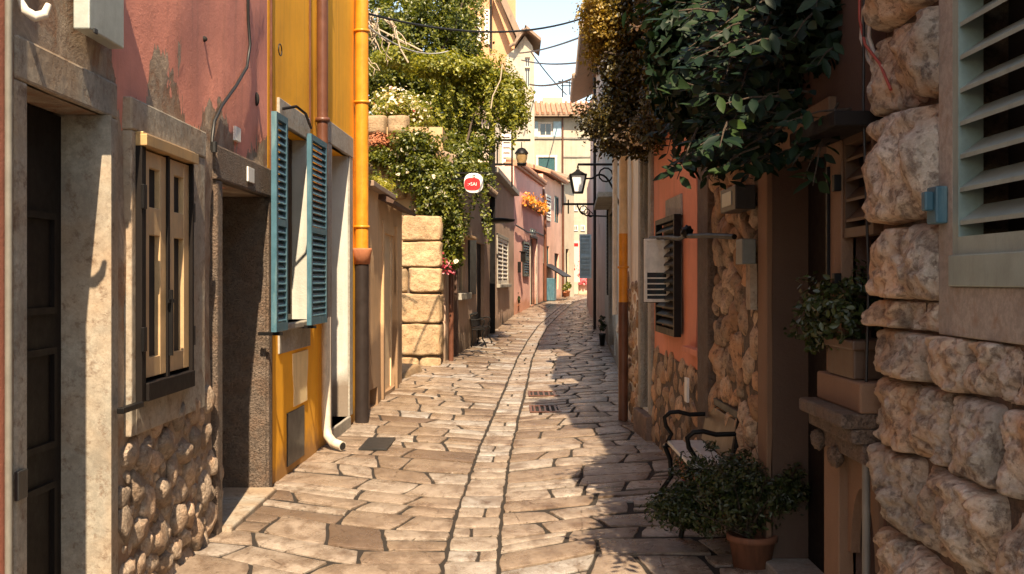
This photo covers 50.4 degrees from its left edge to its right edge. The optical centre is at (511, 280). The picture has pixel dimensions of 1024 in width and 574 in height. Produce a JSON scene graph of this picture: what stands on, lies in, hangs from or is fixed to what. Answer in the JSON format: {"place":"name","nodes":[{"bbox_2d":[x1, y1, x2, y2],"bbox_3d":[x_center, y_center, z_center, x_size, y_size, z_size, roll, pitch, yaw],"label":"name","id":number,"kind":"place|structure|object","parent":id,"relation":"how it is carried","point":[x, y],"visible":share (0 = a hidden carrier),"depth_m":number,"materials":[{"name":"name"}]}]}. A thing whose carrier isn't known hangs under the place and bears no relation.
{"place":"outdoors","nodes":[
{"label":"outdoors","id":0,"kind":"place"},
{"bbox_2d":[0,0,12,573],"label":"salmon house","id":1,"kind":"structure","parent":0,"point":[6,286],"depth_m":4.01,"materials":[{"name":"paint"}]},
{"bbox_2d":[368,26,447,53],"bbox_3d":[-1.714,-4.154,18.751,0.023,0.981,6.557,0,0,7],"label":"overhead cable","id":2,"kind":"object","parent":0,"point":[403,47],"visible":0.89,"depth_m":17.91,"materials":[{"name":"black rubber"}]},
{"bbox_2d":[174,294,768,573],"bbox_3d":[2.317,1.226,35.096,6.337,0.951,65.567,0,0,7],"label":"paving","id":3,"kind":"structure","parent":0,"point":[295,531],"depth_m":8.63,"materials":[{"name":"stone"}]},
{"bbox_2d":[358,437,395,451],"bbox_3d":[-1.319,1.623,10.680,0.271,0.056,0.754,0,0,0],"label":"drain cover","id":4,"kind":"object","parent":3,"relation":"on","point":[374,444],"visible":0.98,"depth_m":10.60,"materials":[{"name":"metal"}]},
{"bbox_2d":[402,363,421,377],"bbox_3d":[-2.004,1.546,18.404,0.887,0.209,1.968,0,0,0],"label":"entry step","id":5,"kind":"object","parent":3,"relation":"on","point":[408,370],"visible":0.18,"depth_m":18.55,"materials":[{"name":"stone"}]},
{"bbox_2d":[470,312,491,346],"bbox_3d":[-0.735,1.173,26.063,0.407,0.788,1.400,0,0,4],"label":"street bench","id":6,"kind":"object","parent":3,"relation":"on","point":[474,319],"visible":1,"depth_m":25.67,"materials":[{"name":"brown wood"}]},
{"bbox_2d":[481,121,530,332],"bbox_3d":[-0.249,-1.482,29.226,1.171,5.913,2.666,0,0,9],"label":"iron post","id":7,"kind":"object","parent":3,"relation":"on","point":[494,220],"visible":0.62,"depth_m":30.34,"materials":[{"name":"black metal"}]},
{"bbox_2d":[515,142,527,165],"bbox_3d":[0.268,-3.534,30.419,0.389,0.662,0.389,0,0,0],"label":"hanging lantern","id":8,"kind":"object","parent":7,"relation":"hanging from","point":[521,153],"visible":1,"depth_m":30.30,"materials":[{"name":"black metal"}]},
{"bbox_2d":[528,391,559,396],"bbox_3d":[0.454,1.645,15.594,0.440,0.056,0.626,0,0,0],"label":"manhole cover","id":9,"kind":"object","parent":3,"relation":"on","point":[539,393],"visible":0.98,"depth_m":15.54,"materials":[{"name":"brown metal"}]},
{"bbox_2d":[529,405,561,413],"bbox_3d":[0.417,1.644,13.746,0.393,0.056,0.694,0,0,0],"label":"manhole cover","id":10,"kind":"object","parent":3,"relation":"on","point":[540,409],"visible":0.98,"depth_m":13.71,"materials":[{"name":"metal"}]},
{"bbox_2d":[562,284,567,296],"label":"potted plant","id":11,"kind":"object","parent":3,"relation":"on","point":[564,287],"visible":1,"depth_m":53.61,"materials":[{"name":"green plant"}]},
{"bbox_2d":[565,281,571,296],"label":"potted plant","id":12,"kind":"object","parent":3,"relation":"on","point":[569,286],"visible":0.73,"depth_m":54.54,"materials":[{"name":"green plant"}]},
{"bbox_2d":[598,315,606,344],"bbox_3d":[2.145,1.183,25.839,0.216,0.726,0.234,0,0,21],"label":"potted plant","id":13,"kind":"object","parent":3,"relation":"on","point":[602,325],"visible":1,"depth_m":25.81,"materials":[{"name":"green plant"}]},
{"bbox_2d":[658,398,738,537],"bbox_3d":[1.237,1.209,7.275,0.407,0.788,1.050,0,0,0],"label":"street bench","id":14,"kind":"object","parent":3,"relation":"on","point":[718,431],"visible":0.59,"depth_m":7.23,"materials":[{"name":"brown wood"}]},
{"bbox_2d":[639,440,811,569],"bbox_3d":[1.230,1.261,6.344,0.914,0.718,1.104,0,0,-12],"label":"potted shrub","id":15,"kind":"object","parent":3,"relation":"on","point":[720,491],"visible":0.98,"depth_m":6.08,"materials":[{"name":"green plant"}]},
{"bbox_2d":[368,13,581,32],"bbox_3d":[-0.296,-4.456,18.302,0.034,1.733,8.190,0,0,25],"label":"overhead cable","id":16,"kind":"object","parent":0,"point":[416,24],"visible":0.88,"depth_m":17.34,"materials":[{"name":"black rubber"}]},
{"bbox_2d":[368,0,591,102],"label":"sky","id":17,"kind":"structure","parent":0,"point":[531,13],"materials":[{"name":"white"}]},
{"bbox_2d":[444,297,586,573],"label":"gutter paving","id":18,"kind":"structure","parent":0,"point":[486,485],"depth_m":8.58,"materials":[{"name":"stone"}]},
{"bbox_2d":[574,241,579,281],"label":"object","id":19,"kind":"object","parent":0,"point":[576,262],"visible":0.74,"depth_m":57.00,"materials":[{"name":"white paint"}]},
{"bbox_2d":[569,0,670,162],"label":"fine leaved tree","id":20,"kind":"object","parent":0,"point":[617,125],"visible":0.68,"depth_m":10.66,"materials":[{"name":"green plant"}]},
{"bbox_2d":[675,458,695,485],"bbox_3d":[1.304,1.390,7.929,0.220,0.420,0.228,0,0,0],"label":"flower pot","id":21,"kind":"object","parent":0,"point":[677,462],"visible":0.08,"depth_m":7.94,"materials":[{"name":"ceramic"}]},
{"bbox_3d":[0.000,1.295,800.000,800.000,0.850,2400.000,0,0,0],"label":"ground","id":22,"kind":"structure","parent":0,"visible":0},
{"bbox_2d":[13,0,276,573],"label":"pink house","id":23,"kind":"structure","parent":22,"relation":"on","point":[141,242],"depth_m":5.37,"materials":[{"name":"paint"}]},
{"bbox_2d":[14,468,27,500],"bbox_3d":[-1.859,0.774,4.120,0.017,0.111,0.081,0,0,0],"label":"letter box","id":24,"kind":"object","parent":23,"relation":"attached to","point":[21,484],"visible":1,"depth_m":4.10,"materials":[{"name":"metal"}]},
{"bbox_2d":[17,0,51,21],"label":"wall spotlight","id":25,"kind":"object","parent":23,"relation":"attached to","point":[31,14],"depth_m":4.13,"materials":[{"name":"white paint"}]},
{"bbox_2d":[27,105,60,573],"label":"door","id":26,"kind":"structure","parent":23,"relation":"in","point":[43,127],"depth_m":4.81,"materials":[{"name":"brown wood"}]},
{"bbox_2d":[74,0,123,48],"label":"meter cabinet","id":27,"kind":"object","parent":23,"relation":"attached to","point":[101,22],"visible":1,"depth_m":4.74,"materials":[{"name":"grey metal"}]},
{"bbox_2d":[117,402,143,413],"bbox_3d":[-1.812,0.605,5.171,0.035,0.027,0.276,0,0,0],"label":"iron bracket","id":28,"kind":"object","parent":23,"relation":"attached to","point":[128,408],"visible":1,"depth_m":5.13,"materials":[{"name":"black metal"}]},
{"bbox_2d":[135,131,198,401],"bbox_3d":[-1.873,-0.065,5.766,0.175,1.330,0.922,0,0,0],"label":"window frame","id":29,"kind":"structure","parent":23,"relation":"in","point":[161,385],"depth_m":5.62,"materials":[{"name":"brown wood"}]},
{"bbox_2d":[210,0,251,152],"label":"hanging cable","id":30,"kind":"object","parent":23,"relation":"attached to","point":[213,146],"visible":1,"depth_m":7.24,"materials":[{"name":"black rubber"}]},
{"bbox_2d":[233,126,240,141],"bbox_3d":[-1.874,-0.992,7.394,0.032,0.096,0.128,0,0,0],"label":"vent tile","id":31,"kind":"object","parent":23,"relation":"attached to","point":[236,134],"visible":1,"depth_m":7.36,"materials":[{"name":"white ceramic"}]},
{"bbox_2d":[247,166,253,182],"bbox_3d":[-1.824,-0.735,7.593,0.012,0.103,0.180,0,0,0],"label":"house number tile","id":32,"kind":"object","parent":23,"relation":"attached to","point":[250,174],"visible":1,"depth_m":7.56,"materials":[{"name":"white ceramic"}]},
{"bbox_2d":[258,0,371,485],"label":"yellow house","id":33,"kind":"structure","parent":22,"relation":"on","point":[321,251],"depth_m":10.08,"materials":[{"name":"paint"}]},
{"bbox_2d":[278,43,281,55],"bbox_3d":[-1.825,-1.814,8.566,0.010,0.100,0.130,0,0,0],"label":"wire loop","id":34,"kind":"object","parent":33,"relation":"attached to","point":[279,44],"visible":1,"depth_m":8.55,"materials":[{"name":"grey metal"}]},
{"bbox_2d":[280,137,291,319],"bbox_3d":[-2.021,-0.455,9.293,0.050,1.610,1.022,0,0,2],"label":"window","id":35,"kind":"structure","parent":33,"relation":"in","point":[289,141],"depth_m":9.75,"materials":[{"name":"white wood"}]},
{"bbox_2d":[270,0,310,168],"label":"wall cable","id":36,"kind":"object","parent":33,"relation":"attached to","point":[271,67],"depth_m":8.39,"materials":[{"name":"black rubber"}]},
{"bbox_2d":[286,405,303,466],"bbox_3d":[-1.847,1.320,9.290,0.014,0.440,0.628,0,0,2],"label":"metal hatch","id":37,"kind":"object","parent":33,"relation":"attached to","point":[295,433],"visible":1,"depth_m":9.25,"materials":[{"name":"grey metal"}]},
{"bbox_2d":[368,180,415,409],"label":"garden wall","id":38,"kind":"structure","parent":22,"relation":"on","point":[386,210],"depth_m":14.62,"materials":[{"name":"paint"}]},
{"bbox_2d":[368,174,395,191],"bbox_3d":[-1.907,-1.284,14.954,0.577,0.418,1.116,0,0,0],"label":"yellow ground shrub","id":39,"kind":"object","parent":38,"relation":"on","point":[378,180],"visible":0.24,"depth_m":14.98,"materials":[{"name":"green plant"}]},
{"bbox_2d":[385,235,391,388],"bbox_3d":[-1.801,0.450,15.367,0.050,2.200,1.396,0,0,1],"label":"door","id":40,"kind":"structure","parent":38,"relation":"in","point":[388,239],"depth_m":15.79,"materials":[{"name":"beige paint"}]},
{"bbox_2d":[368,115,447,360],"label":"terrace wall","id":41,"kind":"structure","parent":22,"relation":"on","point":[379,123],"depth_m":21.19,"materials":[{"name":"stone"}]},
{"bbox_2d":[368,130,394,149],"bbox_3d":[-2.589,-2.672,21.107,0.648,0.463,0.636,0,0,-34],"label":"red leaf creeper","id":42,"kind":"object","parent":41,"relation":"attached to","point":[375,141],"visible":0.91,"depth_m":21.00,"materials":[{"name":"plant"}]},
{"bbox_2d":[368,84,439,126],"bbox_3d":[-2.258,-3.410,21.869,1.614,1.059,1.311,0,0,0],"label":"terrace shrub","id":43,"kind":"object","parent":41,"relation":"on","point":[391,104],"visible":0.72,"depth_m":21.66,"materials":[{"name":"green plant"}]},
{"bbox_2d":[368,38,535,274],"bbox_3d":[-1.383,-1.938,23.428,3.886,6.692,6.304,0,0,0],"label":"arching creeper","id":44,"kind":"object","parent":41,"relation":"attached to","point":[476,83],"visible":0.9,"depth_m":23.63,"materials":[{"name":"green plant"}]},
{"bbox_2d":[447,172,488,192],"bbox_3d":[-0.954,-1.817,20.356,1.036,0.389,0.291,0,0,26],"label":"oval shop sign","id":45,"kind":"object","parent":44,"relation":"attached to","point":[473,182],"visible":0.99,"depth_m":20.20,"materials":[{"name":"white paint"}]},
{"bbox_2d":[402,215,443,365],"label":"block pillar","id":46,"kind":"structure","parent":22,"relation":"on","point":[422,303],"depth_m":20.33,"materials":[{"name":"stone"}]},
{"bbox_2d":[368,0,501,136],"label":"garden tree","id":47,"kind":"object","parent":22,"relation":"on","point":[455,14],"visible":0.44,"depth_m":26.39,"materials":[{"name":"green plant"}]},
{"bbox_2d":[368,8,422,75],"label":"dead branches","id":48,"kind":"object","parent":47,"relation":"attached to","point":[376,24],"visible":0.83,"depth_m":16.99,"materials":[{"name":"beige wood"}]},
{"bbox_2d":[443,151,497,360],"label":"brown house","id":49,"kind":"structure","parent":22,"relation":"on","point":[466,292],"depth_m":25.14,"materials":[{"name":"paint"}]},
{"bbox_2d":[459,243,462,292],"bbox_3d":[-1.191,-0.323,23.926,0.050,1.206,1.472,0,0,4],"label":"window","id":50,"kind":"structure","parent":49,"relation":"in","point":[460,267],"depth_m":24.55,"materials":[{"name":"beige paint"}]},
{"bbox_2d":[476,244,480,337],"bbox_3d":[-0.922,0.276,27.956,0.040,2.447,1.855,0,0,4],"label":"door","id":51,"kind":"structure","parent":49,"relation":"in","point":[478,245],"depth_m":28.57,"materials":[{"name":"brown wood"}]},
{"bbox_2d":[463,0,519,132],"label":"gabled tower house","id":52,"kind":"structure","parent":22,"relation":"on","point":[500,15],"depth_m":56.99,"materials":[{"name":"paint"}]},
{"bbox_2d":[477,106,510,162],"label":"white upper house","id":53,"kind":"structure","parent":22,"relation":"on","point":[504,151],"depth_m":42.41,"materials":[{"name":"grey paint"}]},
{"bbox_2d":[488,167,518,329],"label":"umber house","id":54,"kind":"structure","parent":22,"relation":"on","point":[504,264],"depth_m":35.04,"materials":[{"name":"paint"}]},
{"bbox_2d":[495,157,546,314],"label":"pink house","id":55,"kind":"structure","parent":22,"relation":"on","point":[528,283],"depth_m":43.32,"materials":[{"name":"paint"}]},
{"bbox_2d":[518,251,526,272],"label":"wall lantern","id":56,"kind":"object","parent":55,"relation":"attached to","point":[523,256],"depth_m":40.36,"materials":[{"name":"black metal"}]},
{"bbox_2d":[515,225,543,235],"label":"slack cable","id":57,"kind":"object","parent":55,"relation":"attached to","point":[527,231],"visible":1,"depth_m":42.30,"materials":[{"name":"black rubber"}]},
{"bbox_2d":[531,239,531,303],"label":"door","id":58,"kind":"structure","parent":55,"relation":"in","point":[531,239],"depth_m":45.95,"materials":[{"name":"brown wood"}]},
{"bbox_2d":[530,228,535,235],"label":"window","id":59,"kind":"structure","parent":55,"relation":"in","point":[531,229],"depth_m":45.28,"materials":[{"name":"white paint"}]},
{"bbox_2d":[521,192,549,216],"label":"flower box","id":60,"kind":"object","parent":55,"relation":"attached to","point":[534,204],"visible":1,"depth_m":43.84,"materials":[{"name":"plant"}]},
{"bbox_2d":[526,162,568,300],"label":"peach house","id":61,"kind":"structure","parent":22,"relation":"on","point":[552,187],"depth_m":51.64,"materials":[{"name":"paint"}]},
{"bbox_2d":[554,253,556,288],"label":"door","id":62,"kind":"structure","parent":61,"relation":"in","point":[555,255],"depth_m":52.92,"materials":[{"name":"brown wood"}]},
{"bbox_2d":[554,196,557,222],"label":"window","id":63,"kind":"structure","parent":61,"relation":"in","point":[556,198],"depth_m":52.97,"materials":[{"name":"teal paint"}]},
{"bbox_2d":[543,263,570,300],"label":"black awning","id":64,"kind":"object","parent":61,"relation":"attached to","point":[551,289],"visible":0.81,"depth_m":48.59,"materials":[{"name":"metal"}]},
{"bbox_2d":[537,165,573,296],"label":"cream house","id":65,"kind":"structure","parent":22,"relation":"on","point":[569,241],"depth_m":55.06,"materials":[{"name":"paint"}]},
{"bbox_2d":[506,25,540,163],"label":"bell turret","id":66,"kind":"object","parent":65,"relation":"on","point":[526,41],"visible":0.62,"depth_m":55.00,"materials":[{"name":"grey paint"}]},
{"bbox_2d":[525,58,529,66],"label":"window","id":67,"kind":"structure","parent":66,"relation":"in","point":[527,64],"depth_m":55.12,"materials":[{"name":"white paint"}]},
{"bbox_2d":[525,68,529,86],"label":"window","id":68,"kind":"structure","parent":66,"relation":"in","point":[527,70],"depth_m":55.13,"materials":[{"name":"white paint"}]},
{"bbox_2d":[519,37,577,53],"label":"overhead cable","id":69,"kind":"object","parent":66,"relation":"attached to","point":[550,46],"visible":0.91,"depth_m":40.52,"materials":[{"name":"black rubber"}]},
{"bbox_2d":[531,52,566,94],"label":"overhead cable","id":70,"kind":"object","parent":66,"relation":"attached to","point":[547,73],"visible":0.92,"depth_m":56.06,"materials":[{"name":"black rubber"}]},
{"bbox_2d":[534,97,590,293],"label":"end building","id":71,"kind":"structure","parent":22,"relation":"on","point":[558,147],"depth_m":62.00,"materials":[{"name":"beige paint"}]},
{"bbox_2d":[538,122,552,136],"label":"window","id":72,"kind":"structure","parent":71,"relation":"in","point":[545,129],"depth_m":62.06,"materials":[{"name":"white paint"}]},
{"bbox_2d":[558,79,570,96],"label":"roof antenna","id":73,"kind":"object","parent":71,"relation":"on","point":[569,85],"visible":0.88,"depth_m":64.97,"materials":[{"name":"black metal"}]},
{"bbox_2d":[580,225,584,230],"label":"window","id":74,"kind":"structure","parent":71,"relation":"in","point":[582,227],"depth_m":61.94,"materials":[{"name":"white paint"}]},
{"bbox_2d":[578,278,586,294],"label":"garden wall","id":75,"kind":"structure","parent":22,"relation":"on","point":[582,286],"depth_m":60.00,"materials":[{"name":"pink paint"}]},
{"bbox_2d":[570,72,596,317],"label":"lane end house","id":76,"kind":"structure","parent":22,"relation":"on","point":[580,87],"depth_m":38.19,"materials":[{"name":"beige paint"}]},
{"bbox_2d":[529,68,594,86],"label":"overhead cable","id":77,"kind":"object","parent":76,"relation":"attached to","point":[561,82],"visible":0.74,"depth_m":42.79,"materials":[{"name":"black rubber"}]},
{"bbox_2d":[587,179,589,312],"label":"house","id":78,"kind":"structure","parent":22,"relation":"on","point":[588,232],"depth_m":42.51,"materials":[{"name":"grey paint"}]},
{"bbox_2d":[575,23,604,332],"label":"dusky house","id":79,"kind":"structure","parent":22,"relation":"on","point":[598,259],"depth_m":32.16,"materials":[{"name":"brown paint"}]},
{"bbox_2d":[584,1,618,366],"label":"grey lane house","id":80,"kind":"structure","parent":22,"relation":"on","point":[603,200],"depth_m":24.35,"materials":[{"name":"paint"}]},
{"bbox_2d":[521,59,575,64],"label":"overhead cable","id":81,"kind":"object","parent":80,"relation":"attached to","point":[550,63],"visible":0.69,"depth_m":41.01,"materials":[{"name":"black rubber"}]},
{"bbox_2d":[563,200,605,216],"bbox_3d":[1.713,-1.661,25.200,1.054,0.413,0.045,0,0,0],"label":"sign bracket","id":82,"kind":"object","parent":80,"relation":"attached to","point":[581,212],"visible":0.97,"depth_m":25.18,"materials":[{"name":"black metal"}]},
{"bbox_2d":[569,163,618,205],"bbox_3d":[1.445,-1.648,18.900,0.903,0.772,0.303,0,0,0],"label":"street lantern","id":83,"kind":"object","parent":80,"relation":"attached to","point":[577,177],"visible":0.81,"depth_m":18.82,"materials":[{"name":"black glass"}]},
{"bbox_2d":[612,114,654,440],"bbox_3d":[4.349,-1.330,12.085,6.657,6.060,2.306,0,0,-2],"label":"cream doorway house","id":84,"kind":"structure","parent":22,"relation":"on","point":[636,330],"depth_m":12.22,"materials":[{"name":"white paint"}]},
{"bbox_2d":[651,132,697,479],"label":"salmon render house","id":85,"kind":"structure","parent":22,"relation":"on","point":[675,357],"depth_m":9.27,"materials":[{"name":"paint"}]},
{"bbox_2d":[643,238,670,302],"bbox_3d":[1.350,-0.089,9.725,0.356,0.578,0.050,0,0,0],"label":"air conditioner","id":86,"kind":"object","parent":85,"relation":"attached to","point":[655,260],"visible":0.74,"depth_m":9.71,"materials":[{"name":"white paint"}]},
{"bbox_2d":[684,377,688,402],"bbox_3d":[1.375,0.861,8.557,0.021,0.191,0.111,0,0,0],"label":"white post","id":87,"kind":"object","parent":85,"relation":"attached to","point":[686,389],"visible":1,"depth_m":8.51,"materials":[{"name":"paint"}]},
{"bbox_2d":[649,225,736,240],"bbox_3d":[1.299,-0.334,8.470,0.124,0.157,3.254,0,0,-2],"label":"iron wall bracket","id":88,"kind":"object","parent":85,"relation":"attached to","point":[686,231],"visible":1,"depth_m":7.93,"materials":[{"name":"black metal"}]},
{"bbox_2d":[698,158,757,528],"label":"fieldstone house","id":89,"kind":"structure","parent":22,"relation":"on","point":[727,346],"depth_m":7.21,"materials":[{"name":"stone"}]},
{"bbox_2d":[721,185,755,213],"bbox_3d":[1.347,-0.483,6.512,0.126,0.141,0.447,0,0,0],"label":"meter box","id":90,"kind":"object","parent":89,"relation":"attached to","point":[736,199],"visible":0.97,"depth_m":6.29,"materials":[{"name":"metal"}]},
{"bbox_2d":[736,239,756,309],"bbox_3d":[1.375,-0.035,6.379,0.090,0.413,0.182,0,0,0],"label":"cable box","id":91,"kind":"object","parent":89,"relation":"attached to","point":[746,251],"visible":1,"depth_m":6.30,"materials":[{"name":"grey metal"}]},
{"bbox_2d":[758,0,886,573],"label":"shaded doorway house","id":92,"kind":"structure","parent":22,"relation":"on","point":[816,419],"depth_m":5.37,"materials":[{"name":"brown paint"}]},
{"bbox_2d":[622,0,851,193],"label":"glossy leaf tree","id":93,"kind":"object","parent":92,"relation":"attached to","point":[724,73],"visible":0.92,"depth_m":4.89,"materials":[{"name":"green plant"}]},
{"bbox_2d":[808,157,825,572],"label":"door","id":94,"kind":"structure","parent":92,"relation":"in","point":[816,199],"depth_m":5.90,"materials":[{"name":"brown wood"}]},
{"bbox_2d":[783,259,883,379],"bbox_3d":[1.418,0.154,4.633,0.459,0.488,0.658,0,0,0],"label":"potted plant","id":95,"kind":"object","parent":92,"relation":"on","point":[846,355],"visible":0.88,"depth_m":4.47,"materials":[{"name":"green plant"}]},
{"bbox_2d":[862,464,869,573],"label":"conduit","id":96,"kind":"object","parent":92,"relation":"attached to","point":[865,520],"visible":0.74,"depth_m":4.26,"materials":[{"name":"metal"}]},
{"bbox_2d":[862,0,869,381],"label":"corner cable","id":97,"kind":"object","parent":92,"relation":"attached to","point":[865,194],"visible":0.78,"depth_m":4.26,"materials":[{"name":"black rubber"}]},
{"bbox_2d":[871,240,883,337],"bbox_3d":[1.555,0.115,4.439,0.050,0.570,0.388,0,0,0],"label":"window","id":98,"kind":"structure","parent":92,"relation":"in","point":[873,332],"depth_m":4.59,"materials":[{"name":"brown wood"}]},
{"bbox_2d":[861,0,1023,573],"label":"rusticated house","id":99,"kind":"structure","parent":22,"relation":"on","point":[945,464],"depth_m":3.51,"materials":[{"name":"stone"}]},
{"bbox_2d":[858,0,892,90],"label":"red cable","id":100,"kind":"object","parent":99,"relation":"attached to","point":[873,55],"visible":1,"depth_m":4.18,"materials":[{"name":"rubber"}]},
{"bbox_2d":[859,9,892,78],"bbox_3d":[1.400,-0.951,4.178,0.018,0.443,0.378,0,0,0],"label":"cable loop","id":101,"kind":"object","parent":99,"relation":"attached to","point":[868,37],"visible":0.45,"depth_m":4.26,"materials":[{"name":"black rubber"}]},
{"bbox_2d":[921,186,946,224],"bbox_3d":[1.385,-0.247,3.583,0.070,0.122,0.083,0,0,0],"label":"shutter catch","id":102,"kind":"object","parent":99,"relation":"attached to","point":[934,202],"visible":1,"depth_m":3.55,"materials":[{"name":"teal paint"}]}
]}

